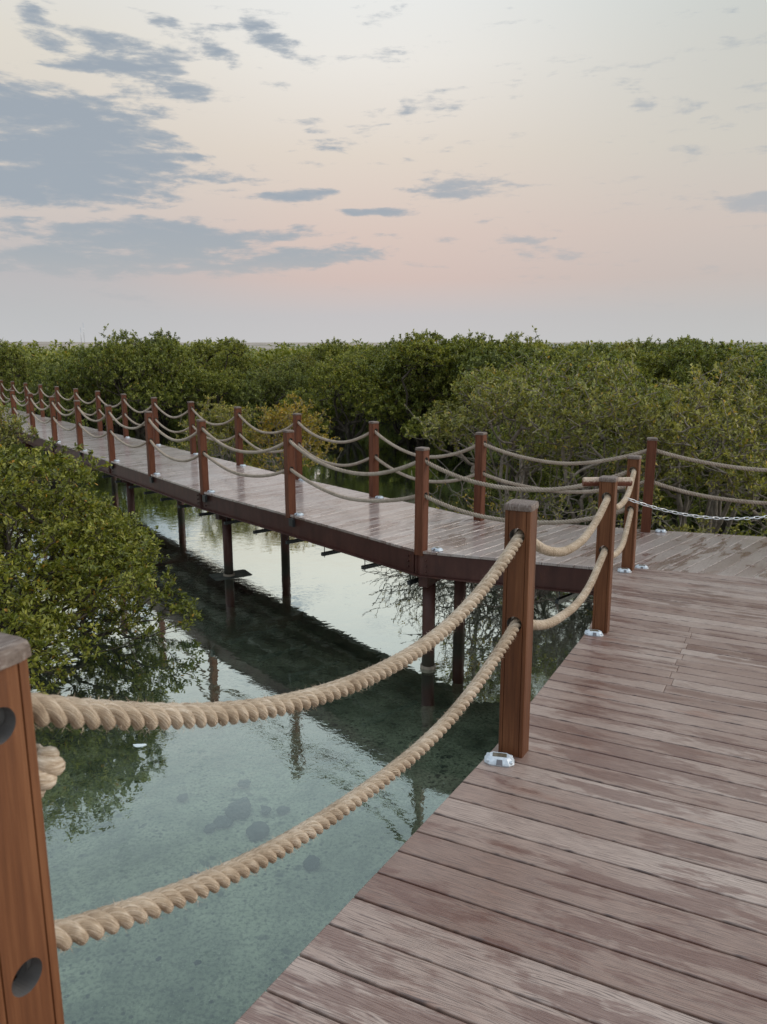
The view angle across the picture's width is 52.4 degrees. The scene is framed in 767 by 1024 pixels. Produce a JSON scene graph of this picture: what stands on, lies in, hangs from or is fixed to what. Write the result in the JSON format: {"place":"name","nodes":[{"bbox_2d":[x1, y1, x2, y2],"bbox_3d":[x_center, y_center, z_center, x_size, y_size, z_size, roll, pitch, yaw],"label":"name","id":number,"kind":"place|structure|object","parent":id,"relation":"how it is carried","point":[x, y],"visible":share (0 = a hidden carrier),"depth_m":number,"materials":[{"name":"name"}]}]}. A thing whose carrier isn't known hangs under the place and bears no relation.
{"place":"outdoors","nodes":[
{"label":"outdoors","id":0,"kind":"place"},
{"bbox_2d":[0,399,766,736],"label":"water","id":1,"kind":"structure","parent":0,"point":[308,615],"depth_m":10.32,"materials":[{"name":"liquid"}]},
{"bbox_2d":[575,440,687,518],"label":"mangrove tree","id":2,"kind":"object","parent":1,"relation":"in","point":[664,502],"visible":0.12,"depth_m":15.70,"materials":[{"name":"green plant"}]},
{"bbox_2d":[0,0,766,342],"label":"sky","id":3,"kind":"structure","parent":0,"point":[289,171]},
{"bbox_2d":[1,342,766,351],"bbox_3d":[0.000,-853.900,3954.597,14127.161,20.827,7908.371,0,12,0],"label":"desert","id":4,"kind":"structure","parent":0,"point":[251,344],"depth_m":1862.61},
{"bbox_2d":[35,343,764,1023],"bbox_3d":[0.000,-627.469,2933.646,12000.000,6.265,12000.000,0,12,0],"label":"seabed","id":5,"kind":"structure","parent":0,"point":[121,821],"depth_m":6.58,"materials":[{"name":"liquid"}]},
{"bbox_2d":[0,339,34,407],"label":"mangrove tree","id":6,"kind":"object","parent":5,"relation":"on","point":[7,358],"visible":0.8,"depth_m":40.02,"materials":[{"name":"green plant"}]},
{"bbox_2d":[0,358,52,399],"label":"mangrove tree","id":7,"kind":"object","parent":5,"relation":"on","point":[37,364],"visible":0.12,"depth_m":45.44,"materials":[{"name":"green plant"}]},
{"bbox_2d":[0,403,55,519],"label":"mangrove bush","id":8,"kind":"object","parent":5,"relation":"on","point":[7,434],"visible":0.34,"depth_m":14.81,"materials":[{"name":"green plant"}]},
{"bbox_2d":[22,345,124,422],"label":"mangrove tree","id":9,"kind":"object","parent":5,"relation":"on","point":[63,403],"visible":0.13,"depth_m":34.93,"materials":[{"name":"green plant"}]},
{"bbox_2d":[0,436,204,694],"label":"mangrove bush","id":10,"kind":"object","parent":5,"relation":"on","point":[83,564],"visible":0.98,"depth_m":8.73,"materials":[{"name":"green plant"}]},
{"bbox_2d":[35,329,187,430],"bbox_3d":[-11.308,-5.154,32.664,5.988,4.882,5.484,-5,13,-24],"label":"mangrove tree","id":11,"kind":"object","parent":5,"relation":"on","point":[59,375],"visible":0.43,"depth_m":31.60,"materials":[{"name":"green plant"}]},
{"bbox_2d":[61,323,215,433],"bbox_3d":[-9.973,-5.026,31.645,5.484,5.117,5.988,11,16,41],"label":"mangrove tree","id":12,"kind":"object","parent":5,"relation":"on","point":[159,362],"visible":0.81,"depth_m":30.52,"materials":[{"name":"green plant"}]},
{"bbox_2d":[109,328,206,427],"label":"mangrove tree","id":13,"kind":"object","parent":5,"relation":"on","point":[164,422],"visible":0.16,"depth_m":32.94,"materials":[{"name":"green plant"}]},
{"bbox_2d":[168,366,263,429],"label":"mangrove tree","id":14,"kind":"object","parent":5,"relation":"on","point":[215,384],"visible":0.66,"depth_m":31.17,"materials":[{"name":"green plant"}]},
{"bbox_2d":[184,337,251,404],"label":"mangrove tree","id":15,"kind":"object","parent":5,"relation":"on","point":[208,351],"visible":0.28,"depth_m":37.73,"materials":[{"name":"green plant"}]},
{"bbox_2d":[165,394,272,467],"bbox_3d":[-4.433,-1.887,21.760,2.625,2.833,2.770,3,12,14],"label":"mangrove bush","id":16,"kind":"object","parent":5,"relation":"on","point":[218,434],"visible":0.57,"depth_m":21.55,"materials":[{"name":"green plant"}]},
{"bbox_2d":[213,815,233,827],"bbox_3d":[-1.374,2.674,6.719,0.159,0.110,0.168,-5,13,-24],"label":"stone","id":17,"kind":"object","parent":5,"relation":"on","point":[221,821],"visible":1,"depth_m":6.68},
{"bbox_2d":[205,351,262,404],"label":"mangrove tree","id":18,"kind":"object","parent":5,"relation":"on","point":[243,363],"visible":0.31,"depth_m":39.75,"materials":[{"name":"green plant"}]},
{"bbox_2d":[225,797,250,820],"bbox_3d":[-1.275,2.628,6.886,0.225,0.160,0.289,3,12,12],"label":"stone","id":19,"kind":"object","parent":5,"relation":"on","point":[238,809],"visible":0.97,"depth_m":6.82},
{"bbox_2d":[211,349,265,390],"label":"mangrove tree","id":20,"kind":"object","parent":5,"relation":"on","point":[251,360],"visible":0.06,"depth_m":43.15,"materials":[{"name":"green plant"}]},
{"bbox_2d":[246,821,269,841],"bbox_3d":[-1.075,2.686,6.593,0.197,0.145,0.222,-8,14,-31],"label":"stone","id":21,"kind":"object","parent":5,"relation":"on","point":[257,831],"visible":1,"depth_m":6.53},
{"bbox_2d":[215,359,323,431],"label":"mangrove tree","id":22,"kind":"object","parent":5,"relation":"on","point":[253,390],"visible":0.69,"depth_m":32.07,"materials":[{"name":"green plant"}]},
{"bbox_2d":[248,351,318,393],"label":"mangrove tree","id":23,"kind":"object","parent":5,"relation":"on","point":[299,356],"visible":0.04,"depth_m":38.87,"materials":[{"name":"green plant"}]},
{"bbox_2d":[263,348,315,394],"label":"mangrove tree","id":24,"kind":"object","parent":5,"relation":"on","point":[266,361],"visible":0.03,"depth_m":43.85,"materials":[{"name":"green plant"}]},
{"bbox_2d":[243,392,342,473],"bbox_3d":[-2.702,-1.829,21.403,2.826,2.890,2.679,8,14,32],"label":"mangrove bush","id":25,"kind":"object","parent":5,"relation":"on","point":[287,414],"visible":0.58,"depth_m":21.09,"materials":[{"name":"green plant"}]},
{"bbox_2d":[261,356,324,408],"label":"mangrove tree","id":26,"kind":"object","parent":5,"relation":"on","point":[297,365],"visible":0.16,"depth_m":35.00,"materials":[{"name":"green plant"}]},
{"bbox_2d":[303,855,319,870],"bbox_3d":[-0.571,2.779,6.189,0.139,0.091,0.136,-2,12,-8],"label":"stone","id":27,"kind":"object","parent":5,"relation":"on","point":[311,862],"visible":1,"depth_m":6.16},
{"bbox_2d":[297,336,351,410],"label":"mangrove tree","id":28,"kind":"object","parent":5,"relation":"on","point":[323,349],"visible":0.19,"depth_m":36.46,"materials":[{"name":"green plant"}]},
{"bbox_2d":[280,351,371,431],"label":"mangrove tree","id":29,"kind":"object","parent":5,"relation":"on","point":[333,413],"visible":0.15,"depth_m":31.03,"materials":[{"name":"green plant"}]},
{"bbox_2d":[279,349,415,439],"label":"mangrove tree","id":30,"kind":"object","parent":5,"relation":"on","point":[353,388],"visible":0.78,"depth_m":28.33,"materials":[{"name":"green plant"}]},
{"bbox_2d":[0,336,766,402],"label":"distant wood","id":31,"kind":"object","parent":5,"relation":"on","point":[30,352],"visible":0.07,"depth_m":47.23,"materials":[{"name":"green plant"}]},
{"bbox_2d":[1,407,766,705],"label":"boardwalk","id":32,"kind":"structure","parent":5,"relation":"on","point":[379,534],"depth_m":9.47,"materials":[{"name":"brown wood"}]},
{"bbox_2d":[49,396,57,443],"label":"rope post","id":33,"kind":"object","parent":32,"relation":"on","point":[53,423],"visible":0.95,"depth_m":18.87,"materials":[{"name":"brown"}]},
{"bbox_2d":[73,400,83,451],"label":"rope post","id":34,"kind":"object","parent":32,"relation":"on","point":[79,432],"visible":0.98,"depth_m":17.12,"materials":[{"name":"brown"}]},
{"bbox_2d":[104,405,115,462],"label":"rope post","id":35,"kind":"object","parent":32,"relation":"on","point":[110,438],"visible":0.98,"depth_m":15.39,"materials":[{"name":"brown"}]},
{"bbox_2d":[121,394,128,436],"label":"rope post","id":36,"kind":"object","parent":32,"relation":"on","point":[124,417],"visible":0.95,"depth_m":19.78,"materials":[{"name":"brown"}]},
{"bbox_2d":[144,411,155,476],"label":"rope post","id":37,"kind":"object","parent":32,"relation":"on","point":[150,448],"visible":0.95,"depth_m":13.66,"materials":[{"name":"brown"}]},
{"bbox_2d":[151,397,159,444],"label":"rope post","id":38,"kind":"object","parent":32,"relation":"on","point":[154,416],"visible":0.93,"depth_m":18.06,"materials":[{"name":"brown"}]},
{"bbox_2d":[187,401,196,453],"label":"rope post","id":39,"kind":"object","parent":32,"relation":"on","point":[192,430],"visible":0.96,"depth_m":16.36,"materials":[{"name":"brown"}]},
{"bbox_2d":[196,419,208,494],"bbox_3d":[-2.752,-0.835,11.888,0.120,1.150,0.120,-10,15,-37],"label":"rope post","id":40,"kind":"object","parent":32,"relation":"on","point":[203,460],"visible":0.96,"depth_m":11.85,"materials":[{"name":"brown"}]},
{"bbox_2d":[233,406,243,465],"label":"rope post","id":41,"kind":"object","parent":32,"relation":"on","point":[238,438],"visible":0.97,"depth_m":14.62,"materials":[{"name":"brown"}]},
{"bbox_2d":[283,430,295,517],"bbox_3d":[-1.222,-0.492,10.154,0.120,1.150,0.120,-8,14,-34],"label":"rope post","id":42,"kind":"object","parent":32,"relation":"on","point":[289,481],"visible":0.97,"depth_m":10.12,"materials":[{"name":"brown"}]},
{"bbox_2d":[201,427,282,453],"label":"rope","id":43,"kind":"object","parent":42,"relation":"attached to","point":[241,451],"visible":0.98,"depth_m":10.95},
{"bbox_2d":[202,451,290,477],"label":"rope","id":44,"kind":"object","parent":42,"relation":"attached to","point":[239,473],"visible":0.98,"depth_m":11.03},
{"bbox_2d":[292,413,301,479],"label":"rope post","id":45,"kind":"object","parent":32,"relation":"on","point":[297,428],"visible":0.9,"depth_m":12.90,"materials":[{"name":"brown"}]},
{"bbox_2d":[368,421,378,496],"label":"rope post","id":46,"kind":"object","parent":32,"relation":"on","point":[373,462],"visible":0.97,"depth_m":11.29,"materials":[{"name":"brown"}]},
{"bbox_2d":[297,420,368,443],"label":"rope","id":47,"kind":"object","parent":46,"relation":"attached to","point":[332,441],"visible":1,"depth_m":12.10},
{"bbox_2d":[298,443,368,466],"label":"rope","id":48,"kind":"object","parent":46,"relation":"attached to","point":[340,465],"visible":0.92,"depth_m":12.07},
{"bbox_2d":[414,447,429,555],"bbox_3d":[0.403,-0.109,8.217,0.120,1.150,0.120,10,16,37],"label":"rope post","id":49,"kind":"object","parent":32,"relation":"on","point":[421,505],"visible":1,"depth_m":8.18,"materials":[{"name":"brown"}]},
{"bbox_2d":[288,439,414,475],"bbox_3d":[-0.409,-0.608,9.120,0.055,0.330,2.566,-10,16,-39],"label":"rope","id":50,"kind":"object","parent":49,"relation":"attached to","point":[393,470],"visible":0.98,"depth_m":9.08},
{"bbox_2d":[289,468,414,502],"bbox_3d":[-0.411,-0.274,9.190,0.055,0.274,2.564,-10,16,-39],"label":"rope","id":51,"kind":"object","parent":49,"relation":"attached to","point":[323,489],"visible":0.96,"depth_m":9.12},
{"bbox_2d":[473,432,486,520],"bbox_3d":[1.200,-0.415,9.691,0.120,1.150,0.120,8,14,35],"label":"rope post","id":52,"kind":"object","parent":32,"relation":"on","point":[480,469],"visible":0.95,"depth_m":9.63,"materials":[{"name":"brown"}]},
{"bbox_2d":[374,430,474,458],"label":"rope","id":53,"kind":"object","parent":52,"relation":"attached to","point":[379,435],"visible":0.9,"depth_m":10.34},
{"bbox_2d":[374,456,474,482],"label":"rope","id":54,"kind":"object","parent":52,"relation":"attached to","point":[413,478],"visible":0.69,"depth_m":10.42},
{"bbox_2d":[641,437,657,532],"bbox_3d":[3.071,-0.287,9.031,0.120,1.150,0.120,4,13,16],"label":"rope post","id":55,"kind":"object","parent":32,"relation":"on","point":[651,448],"visible":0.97,"depth_m":8.97,"materials":[{"name":"brown"}]},
{"bbox_2d":[483,472,643,493],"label":"rope","id":56,"kind":"object","parent":55,"relation":"attached to","point":[562,492],"visible":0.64,"depth_m":9.38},
{"bbox_2d":[484,443,646,464],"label":"rope","id":57,"kind":"object","parent":55,"relation":"attached to","point":[640,452],"visible":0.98,"depth_m":9.29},
{"bbox_2d":[654,481,766,504],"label":"rope","id":58,"kind":"object","parent":55,"relation":"attached to","point":[683,491],"visible":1,"depth_m":8.85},
{"bbox_2d":[656,449,766,471],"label":"rope","id":59,"kind":"object","parent":55,"relation":"attached to","point":[669,454],"visible":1,"depth_m":8.78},
{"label":"rope post","id":60,"kind":"object","parent":32,"relation":"on","visible":0},
{"bbox_2d":[627,497,766,519],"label":"chain","id":61,"kind":"object","parent":60,"relation":"hanging from","point":[749,518],"visible":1,"depth_m":6.73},
{"bbox_2d":[341,335,463,438],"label":"mangrove tree","id":62,"kind":"object","parent":5,"relation":"on","point":[417,387],"visible":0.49,"depth_m":28.12,"materials":[{"name":"green plant"}]},
{"bbox_2d":[362,329,469,443],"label":"mangrove tree","id":63,"kind":"object","parent":5,"relation":"on","point":[420,356],"visible":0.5,"depth_m":27.36,"materials":[{"name":"green plant"}]},
{"bbox_2d":[390,328,491,438],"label":"mangrove tree","id":64,"kind":"object","parent":5,"relation":"on","point":[434,335],"visible":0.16,"depth_m":28.06,"materials":[{"name":"green plant"}]},
{"bbox_2d":[362,474,549,595],"bbox_3d":[1.232,0.475,12.004,3.327,2.172,3.123,-2,12,-11],"label":"mangrove bush","id":65,"kind":"object","parent":5,"relation":"on","point":[500,511],"visible":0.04,"depth_m":11.79,"materials":[{"name":"green plant"}]},
{"bbox_2d":[396,334,532,438],"bbox_3d":[3.730,-4.077,28.263,4.747,4.678,4.970,-9,15,-35],"label":"mangrove tree","id":66,"kind":"object","parent":5,"relation":"on","point":[457,354],"visible":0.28,"depth_m":27.05,"materials":[{"name":"green plant"}]},
{"bbox_2d":[424,364,544,460],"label":"mangrove tree","id":67,"kind":"object","parent":5,"relation":"on","point":[438,406],"visible":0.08,"depth_m":23.54,"materials":[{"name":"green plant"}]},
{"bbox_2d":[405,372,578,520],"bbox_3d":[1.764,-0.403,12.700,2.716,3.696,2.793,5,13,23],"label":"mangrove tree","id":68,"kind":"object","parent":5,"relation":"on","point":[485,419],"visible":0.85,"depth_m":12.38,"materials":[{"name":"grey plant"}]},
{"bbox_2d":[434,344,550,440],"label":"mangrove tree","id":69,"kind":"object","parent":5,"relation":"on","point":[496,359],"visible":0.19,"depth_m":25.95,"materials":[{"name":"green plant"}]},
{"bbox_2d":[437,325,556,395],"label":"mangrove tree","id":70,"kind":"object","parent":5,"relation":"on","point":[517,336],"visible":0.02,"depth_m":29.54,"materials":[{"name":"green plant"}]},
{"bbox_2d":[234,567,766,1023],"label":"boardwalk deck","id":71,"kind":"structure","parent":5,"relation":"on","point":[596,853],"depth_m":2.50,"materials":[{"name":"brown wood"}]},
{"bbox_2d":[0,632,64,1023],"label":"rope post","id":72,"kind":"object","parent":71,"relation":"on","point":[30,988],"visible":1,"depth_m":1.03,"materials":[{"name":"brown"}]},
{"bbox_2d":[36,744,65,797],"bbox_3d":[-0.551,0.390,1.181,0.130,0.111,0.076,-8,15,-34],"label":"rope knot","id":73,"kind":"object","parent":72,"relation":"attached to","point":[51,764],"visible":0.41,"depth_m":1.18,"materials":[{"name":"fabric"}]},
{"bbox_2d":[31,529,524,733],"bbox_3d":[0.025,0.247,2.115,0.073,0.459,2.376,6,14,26],"label":"rope","id":74,"kind":"object","parent":72,"relation":"attached to","point":[58,711],"visible":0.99,"depth_m":1.51,"materials":[{"name":"fabric"}]},
{"bbox_2d":[54,617,521,954],"bbox_3d":[0.021,0.593,2.187,0.071,0.428,2.379,6,14,26],"label":"rope","id":75,"kind":"object","parent":72,"relation":"attached to","point":[83,927],"visible":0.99,"depth_m":1.62,"materials":[{"name":"fabric"}]},
{"bbox_2d":[484,752,513,766],"bbox_3d":[0.483,1.025,3.246,0.124,0.031,0.099,4,6,9],"label":"deck light","id":76,"kind":"object","parent":71,"relation":"on","point":[500,759],"visible":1,"depth_m":3.21,"materials":[{"name":"grey"}]},
{"bbox_2d":[498,499,538,757],"bbox_3d":[0.557,0.521,3.249,0.120,1.150,0.120,6,14,25],"label":"rope post","id":77,"kind":"object","parent":71,"relation":"on","point":[516,661],"visible":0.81,"depth_m":3.20,"materials":[{"name":"brown"}]},
{"bbox_2d":[521,546,607,629],"bbox_3d":[1.045,0.402,4.313,0.072,0.404,2.354,6,13,24],"label":"rope","id":78,"kind":"object","parent":77,"relation":"attached to","point":[568,611],"visible":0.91,"depth_m":4.46,"materials":[{"name":"fabric"}]},
{"bbox_2d":[523,493,610,557],"bbox_3d":[1.045,0.041,4.236,0.073,0.409,2.355,5,13,24],"label":"rope","id":79,"kind":"object","parent":77,"relation":"attached to","point":[572,547],"visible":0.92,"depth_m":4.27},
{"bbox_2d":[582,475,632,633],"bbox_3d":[1.532,0.321,5.403,0.330,1.151,0.172,0,12,1],"label":"rope post","id":80,"kind":"object","parent":71,"relation":"on","point":[603,582],"visible":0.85,"depth_m":5.33,"materials":[{"name":"brown"}]},
{"bbox_2d":[603,506,633,557],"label":"rope","id":81,"kind":"object","parent":80,"relation":"attached to","point":[619,549],"visible":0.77,"depth_m":6.84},
{"bbox_2d":[616,467,636,509],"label":"rope","id":82,"kind":"object","parent":80,"relation":"attached to","point":[621,503],"visible":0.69,"depth_m":6.72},
{"bbox_2d":[621,455,641,570],"bbox_3d":[2.347,0.037,7.394,0.120,1.150,0.120,6,13,27],"label":"rope post","id":83,"kind":"object","parent":71,"relation":"on","point":[628,555],"visible":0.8,"depth_m":7.35,"materials":[{"name":"brown"}]},
{"bbox_2d":[424,494,630,524],"bbox_3d":[1.376,-0.012,7.813,2.139,0.270,0.055,5,13,23],"label":"rope","id":84,"kind":"object","parent":83,"relation":"attached to","point":[499,519],"visible":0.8,"depth_m":7.91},
{"bbox_2d":[425,459,632,491],"bbox_3d":[1.376,-0.354,7.739,2.141,0.309,0.055,5,13,23],"label":"rope","id":85,"kind":"object","parent":83,"relation":"attached to","point":[495,486],"visible":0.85,"depth_m":7.80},
{"bbox_2d":[404,344,623,518],"bbox_3d":[2.373,-0.948,14.286,4.570,4.208,3.657,10,16,40],"label":"mangrove tree","id":86,"kind":"object","parent":5,"relation":"on","point":[532,381],"visible":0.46,"depth_m":13.60,"materials":[{"name":"green plant"}]},
{"bbox_2d":[440,465,597,611],"bbox_3d":[2.354,0.537,11.159,3.914,2.555,3.675,3,13,15],"label":"mangrove bush","id":87,"kind":"object","parent":5,"relation":"on","point":[538,591],"visible":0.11,"depth_m":11.01,"materials":[{"name":"green plant"}]},
{"bbox_2d":[468,385,579,496],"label":"mangrove tree","id":88,"kind":"object","parent":5,"relation":"on","point":[473,453],"visible":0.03,"depth_m":18.48,"materials":[{"name":"green plant"}]},
{"bbox_2d":[463,417,597,513],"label":"mangrove tree","id":89,"kind":"object","parent":5,"relation":"on","point":[546,475],"visible":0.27,"depth_m":16.26,"materials":[{"name":"green plant"}]},
{"bbox_2d":[496,404,642,497],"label":"mangrove tree","id":90,"kind":"object","parent":5,"relation":"on","point":[573,458],"visible":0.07,"depth_m":17.54,"materials":[{"name":"green plant"}]},
{"bbox_2d":[544,340,618,393],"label":"mangrove tree","id":91,"kind":"object","parent":5,"relation":"on","point":[604,347],"visible":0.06,"depth_m":28.54,"materials":[{"name":"green plant"}]},
{"bbox_2d":[462,347,717,530],"bbox_3d":[3.151,-0.454,12.060,3.471,4.135,2.988,7,14,29],"label":"mangrove tree","id":92,"kind":"object","parent":5,"relation":"on","point":[570,432],"visible":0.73,"depth_m":11.37,"materials":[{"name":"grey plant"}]},
{"bbox_2d":[534,345,658,457],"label":"mangrove tree","id":93,"kind":"object","parent":5,"relation":"on","point":[582,353],"visible":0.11,"depth_m":23.97,"materials":[{"name":"green plant"}]},
{"bbox_2d":[519,482,690,612],"bbox_3d":[3.296,0.568,11.198,3.491,2.427,3.718,-2,12,-9],"label":"mangrove bush","id":94,"kind":"object","parent":5,"relation":"on","point":[561,505],"visible":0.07,"depth_m":10.93,"materials":[{"name":"green plant"}]},
{"bbox_2d":[531,353,703,522],"bbox_3d":[4.085,-0.801,13.939,2.974,4.046,3.058,6,13,25],"label":"mangrove tree","id":95,"kind":"object","parent":5,"relation":"on","point":[639,385],"visible":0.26,"depth_m":13.58,"materials":[{"name":"green plant"}]},
{"bbox_2d":[607,346,691,390],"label":"mangrove tree","id":96,"kind":"object","parent":5,"relation":"on","point":[650,360],"visible":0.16,"depth_m":29.07,"materials":[{"name":"green plant"}]},
{"bbox_2d":[576,381,740,492],"bbox_3d":[6.403,-1.326,17.707,3.863,3.367,4.045,-10,16,-39],"label":"mangrove tree","id":97,"kind":"object","parent":5,"relation":"on","point":[683,402],"visible":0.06,"depth_m":16.72,"materials":[{"name":"green plant"}]},
{"bbox_2d":[587,512,742,613],"bbox_3d":[4.033,0.938,10.352,2.375,1.888,2.288,7,14,29],"label":"mangrove bush","id":98,"kind":"object","parent":5,"relation":"on","point":[702,529],"visible":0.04,"depth_m":10.50,"materials":[{"name":"green plant"}]},
{"bbox_2d":[629,334,703,381],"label":"mangrove tree","id":99,"kind":"object","parent":5,"relation":"on","point":[648,343],"visible":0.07,"depth_m":32.29,"materials":[{"name":"green plant"}]},
{"bbox_2d":[583,363,766,536],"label":"mangrove tree","id":100,"kind":"object","parent":5,"relation":"on","point":[751,406],"visible":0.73,"depth_m":11.08,"materials":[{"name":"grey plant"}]},
{"bbox_2d":[619,341,766,533],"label":"mangrove tree","id":101,"kind":"object","parent":5,"relation":"on","point":[729,367],"visible":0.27,"depth_m":12.93,"materials":[{"name":"green plant"}]},
{"bbox_2d":[658,335,734,403],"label":"mangrove tree","id":102,"kind":"object","parent":5,"relation":"on","point":[678,353],"visible":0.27,"depth_m":27.20,"materials":[{"name":"green plant"}]},
{"bbox_2d":[654,424,766,523],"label":"mangrove tree","id":103,"kind":"object","parent":5,"relation":"on","point":[702,503],"visible":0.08,"depth_m":15.21,"materials":[{"name":"green plant"}]},
{"bbox_2d":[668,337,764,425],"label":"mangrove tree","id":104,"kind":"object","parent":5,"relation":"on","point":[705,364],"visible":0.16,"depth_m":22.89,"materials":[{"name":"green plant"}]},
{"bbox_2d":[679,399,766,535],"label":"mangrove tree","id":105,"kind":"object","parent":5,"relation":"on","point":[743,493],"visible":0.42,"depth_m":11.26,"materials":[{"name":"green plant"}]},
{"bbox_2d":[698,351,766,506],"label":"mangrove tree","id":106,"kind":"object","parent":5,"relation":"on","point":[758,370],"visible":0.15,"depth_m":16.57,"materials":[{"name":"green plant"}]},
{"bbox_2d":[702,367,766,531],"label":"mangrove tree","id":107,"kind":"object","parent":5,"relation":"on","point":[765,381],"visible":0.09,"depth_m":12.84,"materials":[{"name":"green plant"}]},
{"bbox_2d":[724,512,766,535],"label":"mangrove bush","id":108,"kind":"object","parent":5,"relation":"on","point":[749,522],"visible":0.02,"depth_m":10.34,"materials":[{"name":"green plant"}]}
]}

